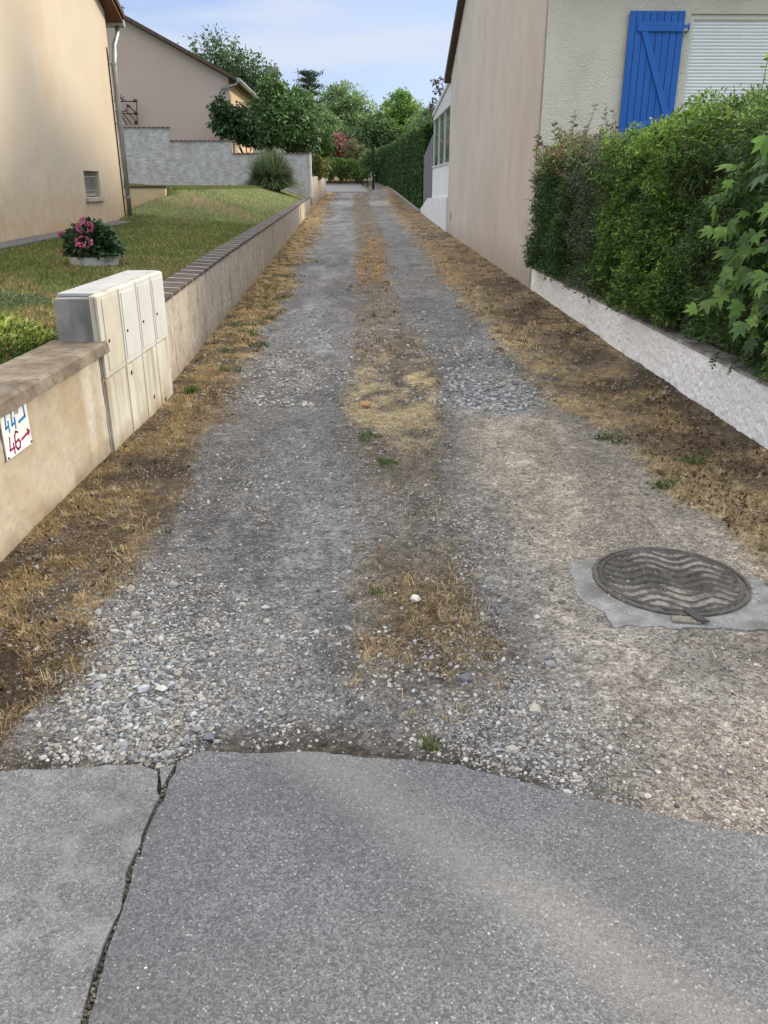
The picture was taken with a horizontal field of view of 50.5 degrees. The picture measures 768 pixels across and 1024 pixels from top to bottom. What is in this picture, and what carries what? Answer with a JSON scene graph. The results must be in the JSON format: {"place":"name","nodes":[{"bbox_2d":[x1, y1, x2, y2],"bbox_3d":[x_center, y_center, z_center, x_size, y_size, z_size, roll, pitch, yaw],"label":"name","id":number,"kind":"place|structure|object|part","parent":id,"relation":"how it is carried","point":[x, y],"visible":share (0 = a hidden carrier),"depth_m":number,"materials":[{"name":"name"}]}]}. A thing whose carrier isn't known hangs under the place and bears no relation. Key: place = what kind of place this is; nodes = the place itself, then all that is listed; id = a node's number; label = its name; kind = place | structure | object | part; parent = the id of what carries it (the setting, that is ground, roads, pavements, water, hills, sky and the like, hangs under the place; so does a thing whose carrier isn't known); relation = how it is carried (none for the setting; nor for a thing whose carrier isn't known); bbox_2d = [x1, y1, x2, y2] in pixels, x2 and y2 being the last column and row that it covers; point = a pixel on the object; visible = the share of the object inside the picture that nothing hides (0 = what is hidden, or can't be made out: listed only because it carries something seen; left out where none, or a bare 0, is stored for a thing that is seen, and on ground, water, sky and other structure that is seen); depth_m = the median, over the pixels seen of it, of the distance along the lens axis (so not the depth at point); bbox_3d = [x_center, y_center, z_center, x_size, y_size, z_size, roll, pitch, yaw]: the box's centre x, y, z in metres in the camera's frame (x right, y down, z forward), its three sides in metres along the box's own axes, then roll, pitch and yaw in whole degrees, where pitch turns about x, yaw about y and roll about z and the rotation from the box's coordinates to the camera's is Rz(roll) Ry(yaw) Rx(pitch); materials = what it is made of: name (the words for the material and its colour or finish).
{"place":"outdoors","nodes":[
{"label":"outdoors","id":0,"kind":"place"},
{"bbox_2d":[0,764,159,1023],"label":"asphalt road","id":1,"kind":"structure","parent":0,"point":[80,869],"depth_m":1.96,"materials":[{"name":"grey asphalt"}]},
{"bbox_2d":[160,764,175,789],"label":"asphalt road","id":2,"kind":"structure","parent":0,"point":[166,771],"depth_m":2.30,"materials":[{"name":"grey asphalt"}]},
{"bbox_2d":[0,184,418,364],"bbox_3d":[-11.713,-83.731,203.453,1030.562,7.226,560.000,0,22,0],"label":"ground","id":3,"kind":"structure","parent":0,"point":[55,278],"depth_m":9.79,"materials":[{"name":"green plant"}]},
{"bbox_2d":[0,290,53,308],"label":"lawn weed","id":4,"kind":"object","parent":3,"relation":"on","point":[25,297],"visible":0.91,"depth_m":6.68,"materials":[{"name":"green plant"}]},
{"bbox_2d":[0,312,58,363],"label":"variegated shrub","id":5,"kind":"object","parent":3,"relation":"on","point":[18,332],"visible":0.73,"depth_m":4.75,"materials":[{"name":"green plant"}]},
{"bbox_2d":[0,340,110,561],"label":"garden wall","id":6,"kind":"structure","parent":3,"relation":"on","point":[55,386],"depth_m":4.06,"materials":[{"name":"paint"}]},
{"bbox_2d":[0,403,32,460],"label":"number sign","id":7,"kind":"object","parent":6,"relation":"attached to","point":[15,432],"visible":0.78,"depth_m":3.62,"materials":[{"name":"white plastic"}]},
{"bbox_2d":[0,220,131,250],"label":"edging strip","id":8,"kind":"object","parent":3,"relation":"on","point":[41,237],"visible":0.22,"depth_m":12.04,"materials":[{"name":"grey concrete"}]},
{"bbox_2d":[0,0,132,241],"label":"house","id":9,"kind":"structure","parent":3,"relation":"on","point":[60,165],"depth_m":13.52,"materials":[{"name":"beige paint"}]},
{"bbox_2d":[83,171,104,201],"bbox_3d":[-5.482,-6.073,15.180,0.210,0.525,1.020,0,22,-1],"label":"cellar window","id":10,"kind":"structure","parent":9,"relation":"in","point":[88,178],"depth_m":15.27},
{"bbox_2d":[69,254,118,266],"bbox_3d":[-3.379,-2.918,9.496,0.540,0.130,0.540,0,22,0],"label":"planter","id":11,"kind":"object","parent":3,"relation":"on","point":[87,260],"visible":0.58,"depth_m":9.28,"materials":[{"name":"concrete"}]},
{"bbox_2d":[57,217,125,262],"bbox_3d":[-3.387,-3.150,9.398,0.764,0.502,0.755,0,22,0],"label":"hydrangea","id":12,"kind":"object","parent":11,"relation":"in","point":[100,236],"visible":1,"depth_m":9.26,"materials":[{"name":"green plant"}]},
{"bbox_2d":[53,270,172,451],"bbox_3d":[-1.748,-1.021,5.468,0.264,1.025,1.490,0,22,0],"label":"meter cabinet","id":13,"kind":"object","parent":3,"relation":"on","point":[123,314],"visible":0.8,"depth_m":5.15,"materials":[{"name":"plastic"}]},
{"bbox_3d":[-1.629,-1.071,4.867,0.027,0.465,0.388,0,22,0],"label":"upper door","id":14,"kind":"part","parent":13,"relation":"part of","materials":[{"name":"beige plastic"}]},
{"bbox_3d":[-1.629,-1.216,5.231,0.027,0.465,0.345,0,22,0],"label":"upper door","id":15,"kind":"part","parent":13,"relation":"part of","materials":[{"name":"white plastic"}]},
{"bbox_3d":[-1.629,-1.350,5.565,0.027,0.465,0.335,0,22,0],"label":"upper door","id":16,"kind":"part","parent":13,"relation":"part of","materials":[{"name":"white plastic"}]},
{"bbox_3d":[-1.629,-1.482,5.894,0.027,0.465,0.335,0,22,0],"label":"upper door","id":17,"kind":"part","parent":13,"relation":"part of","materials":[{"name":"white plastic"}]},
{"bbox_2d":[123,186,167,209],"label":"retaining wall","id":18,"kind":"structure","parent":3,"relation":"on","point":[139,195],"depth_m":20.03,"materials":[{"name":"paint"}]},
{"bbox_2d":[106,15,256,152],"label":"house","id":19,"kind":"structure","parent":3,"relation":"on","point":[164,81],"depth_m":40.86,"materials":[{"name":"beige paint"}]},
{"bbox_2d":[114,95,138,124],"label":"railing","id":20,"kind":"object","parent":19,"relation":"attached to","point":[135,113],"visible":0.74,"depth_m":40.86,"materials":[{"name":"metal"}]},
{"bbox_2d":[117,126,312,197],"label":"garden wall","id":21,"kind":"structure","parent":3,"relation":"on","point":[157,155],"depth_m":39.23,"materials":[{"name":"concrete"}]},
{"bbox_2d":[177,23,286,106],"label":"feathery tree","id":22,"kind":"object","parent":3,"relation":"on","point":[228,65],"visible":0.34,"depth_m":54.20,"materials":[{"name":"green plant"}]},
{"bbox_2d":[163,197,310,381],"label":"garden wall","id":23,"kind":"structure","parent":3,"relation":"on","point":[204,295],"depth_m":9.17,"materials":[{"name":"stone"}]},
{"bbox_2d":[205,92,270,152],"bbox_3d":[-7.205,-18.224,40.447,3.228,4.646,2.219,0,22,0],"label":"fig tree","id":24,"kind":"object","parent":3,"relation":"on","point":[236,122],"visible":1,"depth_m":39.77,"materials":[{"name":"green plant"}]},
{"bbox_2d":[242,70,326,156],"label":"walnut tree","id":25,"kind":"object","parent":3,"relation":"on","point":[290,118],"visible":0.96,"depth_m":41.48,"materials":[{"name":"green plant"}]},
{"bbox_2d":[253,66,329,176],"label":"house","id":26,"kind":"structure","parent":3,"relation":"on","point":[278,70],"depth_m":63.91,"materials":[{"name":"grey stone"}]},
{"bbox_2d":[293,68,324,103],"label":"cedar","id":27,"kind":"object","parent":3,"relation":"on","point":[310,79],"visible":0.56,"depth_m":81.55,"materials":[{"name":"green plant"}]},
{"bbox_2d":[311,176,325,204],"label":"bed wall","id":28,"kind":"structure","parent":3,"relation":"on","point":[319,189],"depth_m":44.62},
{"bbox_2d":[311,153,332,179],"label":"bush","id":29,"kind":"object","parent":28,"relation":"on","point":[320,169],"visible":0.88,"depth_m":44.95,"materials":[{"name":"green plant"}]},
{"bbox_2d":[310,101,347,130],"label":"tree","id":30,"kind":"object","parent":3,"relation":"on","point":[332,117],"visible":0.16,"depth_m":75.24,"materials":[{"name":"green plant"}]},
{"bbox_2d":[329,130,350,163],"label":"rose bush","id":31,"kind":"object","parent":3,"relation":"on","point":[338,147],"visible":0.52,"depth_m":68.93,"materials":[{"name":"pink plant"}]},
{"bbox_2d":[374,87,423,136],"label":"tree","id":32,"kind":"object","parent":3,"relation":"on","point":[403,107],"visible":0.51,"depth_m":78.37,"materials":[{"name":"green plant"}]},
{"bbox_2d":[385,186,420,212],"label":"kerb edging","id":33,"kind":"object","parent":3,"relation":"on","point":[409,204],"visible":0.67,"depth_m":43.24,"materials":[{"name":"grey concrete"}]},
{"bbox_2d":[374,123,433,208],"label":"tall hedge","id":34,"kind":"object","parent":3,"relation":"on","point":[400,168],"visible":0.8,"depth_m":44.49,"materials":[{"name":"green plant"}]},
{"bbox_2d":[403,104,436,132],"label":"tree","id":35,"kind":"object","parent":3,"relation":"on","point":[427,117],"visible":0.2,"depth_m":71.72,"materials":[{"name":"green plant"}]},
{"bbox_2d":[423,135,433,203],"bbox_3d":[1.818,-13.529,33.206,0.100,3.100,5.110,0,22,-1],"label":"fence panel","id":36,"kind":"object","parent":3,"relation":"on","point":[428,174],"visible":0.65,"depth_m":32.56,"materials":[{"name":"grey metal"}]},
{"bbox_2d":[420,84,450,231],"bbox_3d":[3.754,-12.788,30.121,4.050,4.620,13.300,0,22,-1],"label":"conservatory","id":37,"kind":"object","parent":3,"relation":"on","point":[434,208],"visible":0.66,"depth_m":26.72,"materials":[{"name":"white metal"}]},
{"bbox_2d":[427,76,443,112],"bbox_3d":[2.708,-14.799,32.927,1.618,5.271,1.643,14,26,31],"label":"plum tree","id":38,"kind":"object","parent":3,"relation":"on","point":[435,93],"visible":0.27,"depth_m":32.12,"materials":[{"name":"purple plant"}]},
{"bbox_2d":[444,0,767,289],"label":"house","id":39,"kind":"structure","parent":3,"relation":"on","point":[519,75],"depth_m":11.19,"materials":[{"name":"beige paint"}]},
{"bbox_2d":[680,14,767,113],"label":"window","id":40,"kind":"structure","parent":39,"relation":"in","point":[727,51],"depth_m":11.01,"materials":[{"name":"white plastic"}]},
{"bbox_2d":[530,268,767,448],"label":"garden wall","id":41,"kind":"structure","parent":3,"relation":"on","point":[737,398],"depth_m":6.31,"materials":[{"name":"white concrete"}]},
{"bbox_2d":[521,125,624,283],"bbox_3d":[2.416,-3.912,10.339,1.156,1.780,2.770,0,22,0],"label":"hedge shrub","id":42,"kind":"object","parent":41,"relation":"on","point":[547,243],"visible":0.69,"depth_m":9.92,"materials":[{"name":"green plant"}]},
{"bbox_2d":[532,136,540,165],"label":"reddish shoot","id":43,"kind":"object","parent":42,"relation":"attached to","point":[537,141],"visible":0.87,"depth_m":10.05,"materials":[{"name":"green plant"}]},
{"bbox_2d":[535,132,547,163],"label":"reddish shoot","id":44,"kind":"object","parent":42,"relation":"attached to","point":[541,143],"visible":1,"depth_m":9.49,"materials":[{"name":"green plant"}]},
{"bbox_2d":[551,120,558,147],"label":"reddish shoot","id":45,"kind":"object","parent":42,"relation":"attached to","point":[556,124],"visible":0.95,"depth_m":9.76,"materials":[{"name":"green plant"}]},
{"bbox_2d":[568,110,578,156],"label":"reddish shoot","id":46,"kind":"object","parent":42,"relation":"attached to","point":[571,134],"visible":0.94,"depth_m":9.32,"materials":[{"name":"green plant"}]},
{"bbox_2d":[610,110,619,132],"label":"reddish shoot","id":47,"kind":"object","parent":42,"relation":"attached to","point":[617,127],"visible":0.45,"depth_m":10.26,"materials":[{"name":"green plant"}]},
{"bbox_2d":[554,121,683,296],"bbox_3d":[2.476,-3.264,8.829,1.095,1.701,1.945,0,22,0],"label":"hedge shrub","id":48,"kind":"object","parent":41,"relation":"on","point":[585,244],"visible":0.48,"depth_m":8.74,"materials":[{"name":"green plant"}]},
{"bbox_2d":[579,88,754,328],"bbox_3d":[2.530,-2.656,7.198,1.208,1.805,2.696,0,22,0],"label":"hedge shrub","id":49,"kind":"object","parent":41,"relation":"on","point":[637,228],"visible":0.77,"depth_m":6.80,"materials":[{"name":"green plant"}]},
{"bbox_2d":[649,80,767,384],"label":"hedge shrub","id":50,"kind":"object","parent":41,"relation":"on","point":[703,278],"visible":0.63,"depth_m":5.49,"materials":[{"name":"green plant"}]},
{"bbox_2d":[674,102,701,153],"bbox_3d":[2.067,-2.610,5.535,0.191,0.326,0.134,10,24,23],"label":"green shoot","id":51,"kind":"object","parent":50,"relation":"attached to","point":[693,126],"visible":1,"depth_m":5.52,"materials":[{"name":"green plant"}]},
{"bbox_2d":[709,349,726,368],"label":"trailing twig","id":52,"kind":"object","parent":50,"relation":"hanging from","point":[712,359],"visible":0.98,"depth_m":5.52,"materials":[{"name":"green plant"}]},
{"bbox_2d":[710,107,730,150],"bbox_3d":[2.081,-2.370,5.050,0.124,0.243,0.209,10,24,23],"label":"green shoot","id":53,"kind":"object","parent":50,"relation":"attached to","point":[721,119],"visible":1,"depth_m":5.04,"materials":[{"name":"green plant"}]},
{"bbox_2d":[683,130,767,361],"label":"sycamore sapling","id":54,"kind":"object","parent":50,"relation":"on","point":[745,276],"visible":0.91,"depth_m":4.84,"materials":[{"name":"green plant"}]},
{"bbox_2d":[726,101,743,152],"bbox_3d":[2.281,-2.536,5.362,0.152,0.318,0.165,18,28,37],"label":"green shoot","id":55,"kind":"object","parent":50,"relation":"attached to","point":[730,106],"visible":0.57,"depth_m":5.35,"materials":[{"name":"green plant"}]},
{"bbox_2d":[727,354,745,374],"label":"trailing twig","id":56,"kind":"object","parent":50,"relation":"hanging from","point":[730,368],"visible":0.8,"depth_m":5.25,"materials":[{"name":"green plant"}]},
{"bbox_2d":[743,52,767,113],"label":"tall shoot","id":57,"kind":"object","parent":50,"relation":"attached to","point":[763,66],"visible":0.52,"depth_m":5.22,"materials":[{"name":"green plant"}]},
{"bbox_2d":[121,187,302,226],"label":"raised lawn","id":58,"kind":"structure","parent":0,"point":[151,206],"depth_m":19.26,"materials":[{"name":"plant"}]},
{"bbox_2d":[123,182,261,189],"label":"raised grass","id":59,"kind":"structure","parent":58,"relation":"on","point":[203,186],"depth_m":24.85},
{"bbox_2d":[237,146,306,191],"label":"ornamental grass","id":60,"kind":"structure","parent":58,"relation":"on","point":[270,170],"depth_m":34.92,"materials":[{"name":"plant"}]},
{"bbox_2d":[118,0,456,166],"label":"sky","id":61,"kind":"structure","parent":0,"point":[381,46],"materials":[{"name":"blue"}]},
{"bbox_2d":[326,183,368,192],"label":"turning area","id":62,"kind":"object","parent":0,"point":[347,187],"visible":0.57,"depth_m":58.14,"materials":[{"name":"grey concrete"}]},
{"bbox_2d":[0,176,767,1020],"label":"gravel lane","id":63,"kind":"structure","parent":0,"point":[380,202],"depth_m":3.94,"materials":[{"name":"grey gravel"}]},
{"bbox_2d":[82,767,175,1023],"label":"crack debris","id":64,"kind":"object","parent":63,"relation":"on","point":[128,878],"visible":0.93,"depth_m":1.82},
{"bbox_2d":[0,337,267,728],"bbox_3d":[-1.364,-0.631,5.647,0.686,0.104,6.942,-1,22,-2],"label":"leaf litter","id":65,"kind":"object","parent":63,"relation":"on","point":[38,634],"visible":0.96,"depth_m":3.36,"materials":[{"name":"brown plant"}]},
{"bbox_2d":[138,684,149,692],"bbox_3d":[-0.792,0.581,2.682,0.039,0.025,0.038,-12,25,-28],"label":"stone","id":66,"kind":"object","parent":63,"relation":"on","point":[143,688],"visible":1,"depth_m":2.67,"materials":[{"name":"white stone"}]},
{"bbox_2d":[155,685,167,690],"bbox_3d":[-0.730,0.583,2.676,0.042,0.028,0.033,15,26,33],"label":"stone","id":67,"kind":"object","parent":63,"relation":"on","point":[161,687],"visible":1,"depth_m":2.67,"materials":[{"name":"white stone"}]},
{"bbox_2d":[182,383,200,393],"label":"grass tuft","id":68,"kind":"object","parent":63,"relation":"on","point":[189,390],"visible":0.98,"depth_m":6.35,"materials":[{"name":"green plant"}]},
{"bbox_2d":[203,732,214,740],"bbox_3d":[-0.530,0.678,2.461,0.036,0.024,0.038,-2,22,-5],"label":"stone","id":69,"kind":"object","parent":63,"relation":"on","point":[208,736],"visible":1,"depth_m":2.45,"materials":[{"name":"grey stone"}]},
{"bbox_2d":[255,648,263,655],"bbox_3d":[-0.442,0.498,2.893,0.031,0.029,0.032,20,29,41],"label":"stone","id":70,"kind":"object","parent":63,"relation":"on","point":[259,652],"visible":1,"depth_m":2.88,"materials":[{"name":"beige stone"}]},
{"bbox_2d":[298,121,336,167],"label":"bush","id":71,"kind":"object","parent":63,"relation":"on","point":[326,146],"visible":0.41,"depth_m":45.32,"materials":[{"name":"green plant"}]},
{"bbox_2d":[326,181,366,183],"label":"timber edging","id":72,"kind":"object","parent":63,"relation":"on","point":[363,182],"visible":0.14,"depth_m":66.74,"materials":[{"name":"brown wood"}]},
{"bbox_2d":[317,78,377,133],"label":"tree","id":73,"kind":"object","parent":63,"relation":"on","point":[348,110],"visible":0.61,"depth_m":86.96,"materials":[{"name":"green plant"}]},
{"bbox_2d":[327,157,371,183],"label":"bush","id":74,"kind":"object","parent":63,"relation":"on","point":[342,170],"visible":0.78,"depth_m":64.20,"materials":[{"name":"green plant"}]},
{"bbox_2d":[341,136,375,168],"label":"bush","id":75,"kind":"object","parent":63,"relation":"on","point":[349,151],"visible":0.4,"depth_m":67.33,"materials":[{"name":"green plant"}]},
{"bbox_2d":[327,112,400,179],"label":"tree","id":76,"kind":"object","parent":63,"relation":"on","point":[377,135],"visible":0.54,"depth_m":71.88,"materials":[{"name":"green plant"}]},
{"bbox_2d":[361,400,371,407],"bbox_3d":[-0.131,-0.794,6.032,0.077,0.058,0.080,0,22,0],"label":"stone","id":77,"kind":"object","parent":63,"relation":"on","point":[366,404],"visible":1,"depth_m":6.01,"materials":[{"name":"orange stone"}]},
{"bbox_2d":[357,147,380,186],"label":"bush","id":78,"kind":"object","parent":63,"relation":"on","point":[364,162],"visible":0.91,"depth_m":60.33,"materials":[{"name":"green plant"}]},
{"bbox_2d":[359,430,383,441],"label":"grass tuft","id":79,"kind":"object","parent":63,"relation":"on","point":[369,434],"visible":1,"depth_m":5.34,"materials":[{"name":"green plant"}]},
{"bbox_2d":[371,146,374,189],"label":"gate post","id":80,"kind":"object","parent":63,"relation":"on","point":[372,167],"visible":1,"depth_m":57.04,"materials":[{"name":"grey metal"}]},
{"bbox_2d":[368,585,388,596],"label":"grass tuft","id":81,"kind":"object","parent":63,"relation":"on","point":[374,592],"visible":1,"depth_m":3.30,"materials":[{"name":"green plant"}]},
{"bbox_2d":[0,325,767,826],"bbox_3d":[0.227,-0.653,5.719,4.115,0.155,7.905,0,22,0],"label":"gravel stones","id":82,"kind":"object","parent":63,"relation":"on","point":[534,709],"visible":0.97,"depth_m":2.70,"materials":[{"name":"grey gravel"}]},
{"bbox_2d":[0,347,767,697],"bbox_3d":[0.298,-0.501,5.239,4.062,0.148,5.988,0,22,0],"label":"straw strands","id":83,"kind":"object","parent":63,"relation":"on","point":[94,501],"visible":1,"depth_m":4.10,"materials":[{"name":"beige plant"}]},
{"bbox_2d":[378,456,400,467],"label":"grass tuft","id":84,"kind":"object","parent":63,"relation":"on","point":[389,460],"visible":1,"depth_m":4.86,"materials":[{"name":"green plant"}]},
{"bbox_2d":[205,224,599,351],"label":"straw tufts","id":85,"kind":"object","parent":63,"relation":"on","point":[527,332],"visible":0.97,"depth_m":10.29,"materials":[{"name":"beige plant"}]},
{"bbox_2d":[410,594,420,602],"bbox_3d":[0.125,0.343,3.229,0.041,0.032,0.039,16,27,35],"label":"stone","id":86,"kind":"object","parent":63,"relation":"on","point":[414,597],"visible":0.97,"depth_m":3.22,"materials":[{"name":"white stone"}]},
{"bbox_2d":[171,233,682,410],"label":"gravel stones","id":87,"kind":"object","parent":63,"relation":"on","point":[462,400],"visible":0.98,"depth_m":7.17,"materials":[{"name":"grey gravel"}]},
{"bbox_2d":[418,729,447,751],"bbox_3d":[0.142,0.683,2.421,0.101,0.039,0.102,0,22,0],"label":"grass tuft","id":88,"kind":"object","parent":63,"relation":"on","point":[425,740],"visible":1,"depth_m":2.42,"materials":[{"name":"green plant"}]},
{"bbox_2d":[214,261,710,491],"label":"verge weeds","id":89,"kind":"object","parent":63,"relation":"on","point":[659,484],"visible":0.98,"depth_m":7.15,"materials":[{"name":"green plant"}]},
{"bbox_2d":[460,673,471,682],"bbox_3d":[0.276,0.555,2.730,0.037,0.027,0.035,13,25,29],"label":"stone","id":90,"kind":"object","parent":63,"relation":"on","point":[465,677],"visible":1,"depth_m":2.72,"materials":[{"name":"grey stone"}]},
{"bbox_2d":[437,233,767,538],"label":"leaf litter","id":91,"kind":"object","parent":63,"relation":"on","point":[720,461],"visible":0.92,"depth_m":5.07,"materials":[{"name":"brown plant"}]},
{"bbox_2d":[569,547,767,631],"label":"manhole cover","id":92,"kind":"object","parent":63,"relation":"on","point":[726,597],"visible":1,"depth_m":3.33,"materials":[{"name":"metal"}]},
{"bbox_2d":[588,544,761,615],"bbox_3d":[1.219,0.281,3.432,0.697,0.007,0.717,0,22,0],"label":"cover grit","id":93,"kind":"object","parent":92,"relation":"on","point":[655,571],"visible":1,"depth_m":3.54,"materials":[{"name":"grey gravel"}]},
{"bbox_2d":[0,324,767,748],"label":"dry grass","id":94,"kind":"structure","parent":0,"point":[80,606],"depth_m":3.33,"materials":[{"name":"brown plant"}]},
{"bbox_2d":[232,211,555,325],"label":"dry grass","id":95,"kind":"structure","parent":0,"point":[361,255],"depth_m":14.11,"materials":[{"name":"brown plant"}]},
{"bbox_2d":[88,751,767,1023],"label":"asphalt road","id":96,"kind":"structure","parent":0,"point":[349,937],"depth_m":1.87,"materials":[{"name":"grey asphalt"}]},
{"bbox_2d":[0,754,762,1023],"bbox_3d":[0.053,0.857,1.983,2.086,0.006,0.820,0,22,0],"label":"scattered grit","id":97,"kind":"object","parent":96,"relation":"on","point":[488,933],"visible":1,"depth_m":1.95,"materials":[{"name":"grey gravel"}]},
{"bbox_2d":[581,104,597,142],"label":"reddish shoot","id":98,"kind":"object","parent":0,"point":[584,131],"visible":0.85,"depth_m":9.48,"materials":[{"name":"green plant"}]}
]}

